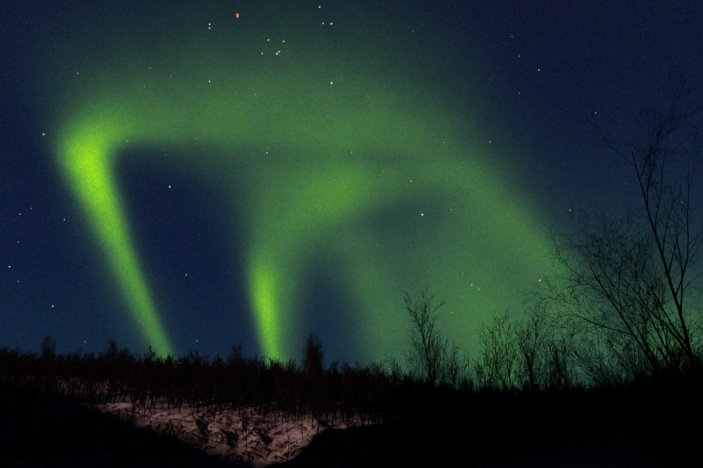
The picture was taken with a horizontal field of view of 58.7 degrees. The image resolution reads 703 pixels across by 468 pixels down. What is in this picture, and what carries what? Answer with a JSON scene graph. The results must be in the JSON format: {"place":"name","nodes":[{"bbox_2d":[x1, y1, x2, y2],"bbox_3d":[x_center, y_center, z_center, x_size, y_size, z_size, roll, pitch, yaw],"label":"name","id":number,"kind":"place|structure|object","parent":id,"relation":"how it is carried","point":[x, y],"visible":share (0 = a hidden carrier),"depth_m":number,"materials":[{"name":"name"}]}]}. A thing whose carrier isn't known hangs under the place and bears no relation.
{"place":"outdoors","nodes":[
{"label":"outdoors","id":0,"kind":"place"},
{"bbox_2d":[0,374,699,467],"bbox_3d":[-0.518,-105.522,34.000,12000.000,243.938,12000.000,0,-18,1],"label":"ground","id":1,"kind":"structure","parent":0,"point":[191,435],"depth_m":146.69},
{"bbox_2d":[38,335,56,372],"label":"ridge tree","id":2,"kind":"object","parent":1,"relation":"on","point":[47,345],"visible":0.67,"depth_m":205.72,"materials":[{"name":"black plant"}]},
{"bbox_2d":[105,338,124,368],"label":"ridge tree","id":3,"kind":"object","parent":1,"relation":"on","point":[114,354],"visible":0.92,"depth_m":204.08,"materials":[{"name":"black plant"}]},
{"bbox_2d":[222,342,243,375],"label":"ridge tree","id":4,"kind":"object","parent":1,"relation":"on","point":[229,359],"visible":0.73,"depth_m":197.09,"materials":[{"name":"black plant"}]},
{"bbox_2d":[294,329,326,381],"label":"ridge tree","id":5,"kind":"object","parent":1,"relation":"on","point":[312,354],"visible":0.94,"depth_m":193.92,"materials":[{"name":"black plant"}]},
{"bbox_2d":[0,345,629,467],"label":"forest trees","id":6,"kind":"object","parent":1,"relation":"on","point":[252,381],"visible":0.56,"depth_m":170.10,"materials":[{"name":"black plant"}]},
{"bbox_2d":[370,360,393,408],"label":"ridge tree","id":7,"kind":"object","parent":1,"relation":"on","point":[377,372],"visible":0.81,"depth_m":185.53,"materials":[{"name":"black plant"}]},
{"bbox_2d":[384,350,427,462],"bbox_3d":[4.939,16.721,56.952,4.139,12.406,4.696,0,-18,1],"label":"tree","id":8,"kind":"object","parent":1,"relation":"on","point":[411,406],"visible":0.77,"depth_m":57.45,"materials":[{"name":"black plant"}]},
{"bbox_2d":[400,361,434,466],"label":"tree","id":9,"kind":"object","parent":1,"relation":"on","point":[422,401],"visible":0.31,"depth_m":61.14,"materials":[{"name":"black plant"}]},
{"bbox_2d":[399,286,464,467],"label":"tree","id":10,"kind":"object","parent":1,"relation":"on","point":[430,359],"visible":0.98,"depth_m":44.96,"materials":[{"name":"black plant"}]},
{"bbox_2d":[423,351,460,453],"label":"tree","id":11,"kind":"object","parent":1,"relation":"on","point":[440,404],"visible":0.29,"depth_m":71.01,"materials":[{"name":"black plant"}]},
{"bbox_2d":[435,338,474,465],"bbox_3d":[9.285,15.364,55.433,4.052,12.207,3.736,0,-18,1],"label":"tree","id":12,"kind":"object","parent":1,"relation":"on","point":[454,395],"visible":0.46,"depth_m":55.85,"materials":[{"name":"black plant"}]},
{"bbox_2d":[443,353,478,441],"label":"tree","id":13,"kind":"object","parent":1,"relation":"on","point":[461,390],"visible":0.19,"depth_m":67.76,"materials":[{"name":"black plant"}]},
{"bbox_2d":[461,358,496,436],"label":"tree","id":14,"kind":"object","parent":1,"relation":"on","point":[477,392],"visible":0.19,"depth_m":59.28,"materials":[{"name":"black plant"}]},
{"bbox_2d":[459,309,510,465],"bbox_3d":[10.102,11.255,46.075,4.253,11.746,3.829,6,-19,-19],"label":"tree","id":15,"kind":"object","parent":1,"relation":"on","point":[491,375],"visible":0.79,"depth_m":46.23,"materials":[{"name":"black plant"}]},
{"bbox_2d":[472,354,507,461],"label":"tree","id":16,"kind":"object","parent":1,"relation":"on","point":[491,415],"visible":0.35,"depth_m":50.88,"materials":[{"name":"black plant"}]},
{"bbox_2d":[488,356,526,456],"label":"tree","id":17,"kind":"object","parent":1,"relation":"on","point":[506,392],"visible":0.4,"depth_m":61.60,"materials":[{"name":"black plant"}]},
{"bbox_2d":[315,320,702,467],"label":"brush thicket","id":18,"kind":"object","parent":1,"relation":"on","point":[466,453],"visible":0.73,"depth_m":26.92,"materials":[{"name":"black plant"}]},
{"bbox_2d":[485,313,533,455],"bbox_3d":[10.961,10.010,42.170,3.720,9.745,2.860,-16,-24,40],"label":"tree","id":19,"kind":"object","parent":1,"relation":"on","point":[509,370],"visible":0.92,"depth_m":42.45,"materials":[{"name":"black plant"}]},
{"bbox_2d":[513,318,549,449],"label":"tree","id":20,"kind":"object","parent":1,"relation":"on","point":[528,361],"visible":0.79,"depth_m":46.62,"materials":[{"name":"black plant"}]},
{"bbox_2d":[513,300,557,452],"bbox_3d":[14.144,11.025,48.365,3.824,11.664,4.256,0,-18,1],"label":"tree","id":21,"kind":"object","parent":1,"relation":"on","point":[534,353],"visible":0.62,"depth_m":48.32,"materials":[{"name":"black plant"}]},
{"bbox_2d":[529,323,569,444],"bbox_3d":[15.507,11.586,48.976,3.587,9.755,3.058,8,-20,-23],"label":"tree","id":22,"kind":"object","parent":1,"relation":"on","point":[553,369],"visible":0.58,"depth_m":49.10,"materials":[{"name":"black plant"}]},
{"bbox_2d":[542,346,574,415],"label":"tree","id":23,"kind":"object","parent":1,"relation":"on","point":[555,381],"visible":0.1,"depth_m":57.65,"materials":[{"name":"black plant"}]},
{"bbox_2d":[547,315,581,442],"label":"tree","id":24,"kind":"object","parent":1,"relation":"on","point":[565,385],"visible":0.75,"depth_m":40.78,"materials":[{"name":"black plant"}]},
{"bbox_2d":[545,332,586,431],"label":"tree","id":25,"kind":"object","parent":1,"relation":"on","point":[561,367],"visible":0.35,"depth_m":53.22,"materials":[{"name":"black plant"}]},
{"bbox_2d":[551,340,582,440],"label":"tree","id":26,"kind":"object","parent":1,"relation":"on","point":[562,370],"visible":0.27,"depth_m":56.13,"materials":[{"name":"black plant"}]},
{"bbox_2d":[585,359,606,402],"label":"tree","id":27,"kind":"object","parent":1,"relation":"on","point":[599,378],"visible":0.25,"depth_m":48.69,"materials":[{"name":"black plant"}]},
{"bbox_2d":[598,353,617,427],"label":"tree","id":28,"kind":"object","parent":1,"relation":"on","point":[608,375],"visible":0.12,"depth_m":58.86,"materials":[{"name":"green plant"}]},
{"bbox_2d":[570,299,648,444],"bbox_3d":[13.766,7.048,32.773,3.858,7.918,4.314,6,-19,-17],"label":"tree","id":29,"kind":"object","parent":1,"relation":"on","point":[617,368],"visible":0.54,"depth_m":32.76,"materials":[{"name":"black plant"}]},
{"bbox_2d":[522,200,702,450],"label":"tree","id":30,"kind":"object","parent":1,"relation":"on","point":[645,344],"visible":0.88,"depth_m":22.49,"materials":[{"name":"black plant"}]},
{"bbox_2d":[548,277,686,443],"bbox_3d":[12.244,5.471,28.822,6.243,8.241,3.856,-8,-20,24],"label":"tree","id":31,"kind":"object","parent":1,"relation":"on","point":[560,343],"visible":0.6,"depth_m":28.61,"materials":[{"name":"black plant"}]},
{"bbox_2d":[579,66,702,467],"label":"tall tree","id":32,"kind":"object","parent":1,"relation":"on","point":[686,341],"visible":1,"depth_m":14.44,"materials":[{"name":"black plant"}]},
{"bbox_2d":[654,308,701,373],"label":"tree","id":33,"kind":"object","parent":1,"relation":"on","point":[683,336],"visible":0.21,"depth_m":38.34,"materials":[{"name":"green plant"}]},
{"bbox_2d":[0,0,702,397],"label":"sky","id":34,"kind":"structure","parent":0,"point":[178,177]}
]}

